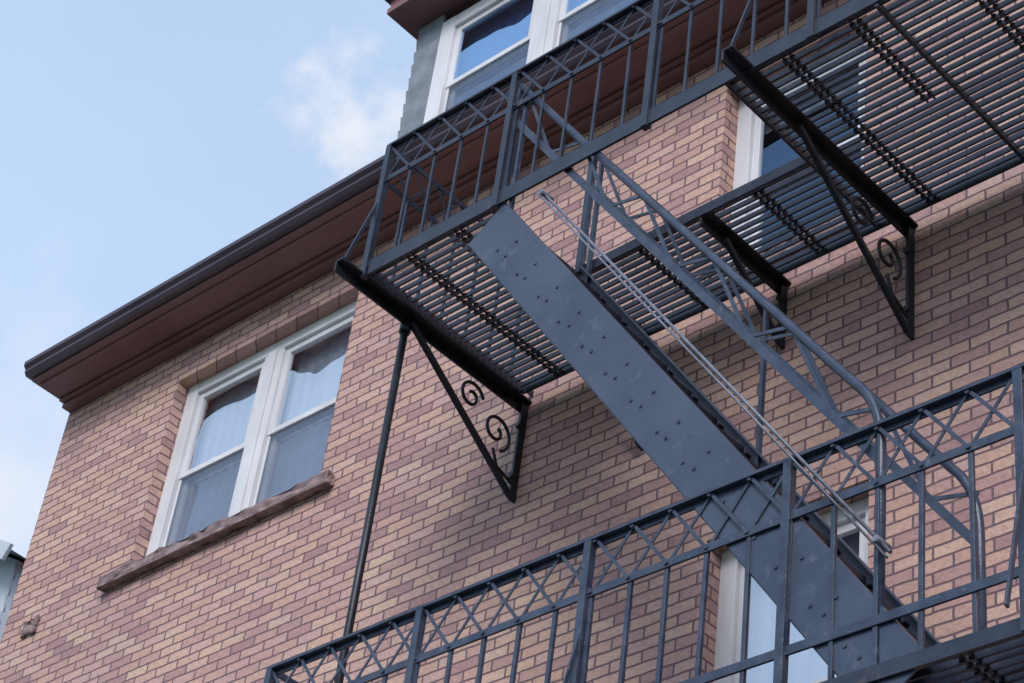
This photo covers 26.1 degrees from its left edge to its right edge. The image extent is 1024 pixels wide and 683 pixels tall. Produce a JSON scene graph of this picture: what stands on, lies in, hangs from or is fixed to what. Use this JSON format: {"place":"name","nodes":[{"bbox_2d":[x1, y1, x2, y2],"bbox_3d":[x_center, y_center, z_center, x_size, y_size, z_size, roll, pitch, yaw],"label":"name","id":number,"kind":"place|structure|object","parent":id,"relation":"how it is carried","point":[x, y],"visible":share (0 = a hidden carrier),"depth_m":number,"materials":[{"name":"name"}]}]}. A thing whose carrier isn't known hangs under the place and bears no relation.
{"place":"outdoors","nodes":[
{"label":"outdoors","id":0,"kind":"place"},
{"bbox_2d":[0,557,23,641],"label":"siding walls","id":1,"kind":"structure","parent":0,"point":[10,571],"depth_m":17.27,"materials":[{"name":"plastic"}]},
{"bbox_2d":[7,550,25,562],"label":"gable roof","id":2,"kind":"structure","parent":1,"relation":"on","point":[14,555],"depth_m":17.53,"materials":[{"name":"grey"}]},
{"bbox_2d":[0,540,13,560],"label":"rake boards","id":3,"kind":"object","parent":2,"relation":"attached to","point":[5,548],"visible":1,"depth_m":17.13,"materials":[{"name":"plastic"}]},
{"bbox_2d":[0,0,416,557],"label":"sky","id":4,"kind":"structure","parent":0,"point":[140,140],"materials":[{"name":"blue"}]},
{"bbox_2d":[387,0,480,39],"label":"dormer eave","id":5,"kind":"object","parent":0,"point":[412,17],"visible":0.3,"depth_m":13.90,"materials":[{"name":"brown wood"}]},
{"label":"ground","id":6,"kind":"structure","parent":0,"visible":0},
{"bbox_2d":[0,0,1023,682],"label":"brick walls","id":7,"kind":"structure","parent":6,"relation":"on","point":[250,604],"depth_m":10.81,"materials":[{"name":"brown brick"}]},
{"bbox_2d":[20,614,40,638],"bbox_3d":[-2.896,1.730,13.315,0.159,0.132,0.066,-26,-50,35],"label":"broken stone stub","id":8,"kind":"object","parent":7,"relation":"attached to","point":[26,630],"visible":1,"depth_m":13.29,"materials":[{"name":"stone"}]},
{"bbox_2d":[96,469,334,591],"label":"stone sill","id":9,"kind":"structure","parent":7,"relation":"attached to","point":[245,517],"depth_m":12.30,"materials":[{"name":"stone"}]},
{"bbox_2d":[145,300,356,556],"bbox_3d":[-1.471,0.561,12.909,1.620,1.392,0.115,-26,-50,35],"label":"window frame","id":10,"kind":"object","parent":7,"relation":"attached to","point":[272,362],"depth_m":13.10,"materials":[{"name":"white paint"}]},
{"bbox_2d":[165,405,334,546],"bbox_3d":[-1.512,0.823,12.695,1.400,0.611,0.001,-26,-50,35],"label":"window screen bedroom","id":11,"kind":"object","parent":10,"relation":"attached to","point":[290,445],"depth_m":12.70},
{"bbox_2d":[177,323,351,530],"bbox_3d":[-1.462,0.574,12.912,1.330,1.157,0.035,-26,-50,35],"label":"window glass bedroom","id":12,"kind":"object","parent":10,"relation":"attached to","point":[314,374],"depth_m":13.06,"materials":[{"name":"glass"}]},
{"bbox_2d":[32,0,828,412],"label":"eave soffit and fascia","id":13,"kind":"structure","parent":7,"relation":"attached to","point":[298,258],"depth_m":12.83,"materials":[{"name":"red paint"}]},
{"bbox_2d":[24,0,694,380],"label":"gutter","id":14,"kind":"object","parent":13,"relation":"attached to","point":[364,178],"visible":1,"depth_m":12.96,"materials":[{"name":"paint"}]},
{"bbox_2d":[264,0,1023,682],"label":"fire escape","id":15,"kind":"object","parent":7,"relation":"attached to","point":[844,610],"visible":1,"depth_m":8.94,"materials":[{"name":"paint"}]},
{"bbox_2d":[692,203,874,300],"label":"stone sill","id":16,"kind":"structure","parent":7,"relation":"attached to","point":[824,231],"depth_m":10.06,"materials":[{"name":"stone"}]},
{"bbox_2d":[761,172,814,245],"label":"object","id":17,"kind":"structure","parent":7,"relation":"on","point":[772,233],"depth_m":14.82,"materials":[{"name":"concrete"}]},
{"bbox_2d":[398,15,860,220],"bbox_3d":[1.082,-1.079,13.496,2.418,1.664,2.634,-26,-50,35],"label":"dormer siding","id":18,"kind":"object","parent":17,"relation":"attached to","point":[778,151],"visible":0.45,"depth_m":13.45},
{"bbox_2d":[423,0,607,123],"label":"window frame dormer","id":19,"kind":"object","parent":18,"relation":"attached to","point":[548,17],"depth_m":13.31,"materials":[{"name":"white paint"}]},
{"bbox_2d":[445,0,635,110],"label":"curtain","id":20,"kind":"object","parent":19,"relation":"attached to","point":[582,20],"depth_m":13.00,"materials":[{"name":"fabric"}]},
{"bbox_2d":[454,0,633,86],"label":"window","id":21,"kind":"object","parent":19,"relation":"attached to","point":[495,33],"depth_m":13.34,"materials":[{"name":"blue glass"}]},
{"bbox_2d":[713,496,868,682],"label":"window frame","id":22,"kind":"object","parent":7,"relation":"on","point":[729,618],"depth_m":9.20,"materials":[{"name":"white paint"}]},
{"bbox_2d":[746,530,859,682],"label":"window pane","id":23,"kind":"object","parent":22,"relation":"attached to","point":[808,666],"depth_m":9.04,"materials":[{"name":"glass"}]},
{"bbox_2d":[727,33,866,262],"bbox_3d":[1.434,-0.866,10.679,0.864,1.296,0.115,-26,-50,35],"label":"window frame","id":24,"kind":"object","parent":7,"relation":"on","point":[749,148],"depth_m":10.99,"materials":[{"name":"white paint"}]},
{"bbox_2d":[764,65,858,134],"bbox_3d":[1.550,-1.234,11.054,0.724,0.147,0.010,-26,-50,35],"label":"window pane","id":25,"kind":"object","parent":7,"relation":"attached to","point":[767,129],"depth_m":11.05,"materials":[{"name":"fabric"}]},
{"bbox_2d":[827,166,860,215],"bbox_3d":[2.023,-0.403,11.145,1.064,1.696,0.050,-26,-50,35],"label":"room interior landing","id":26,"kind":"object","parent":7,"relation":"attached to","point":[842,199],"depth_m":11.81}
]}

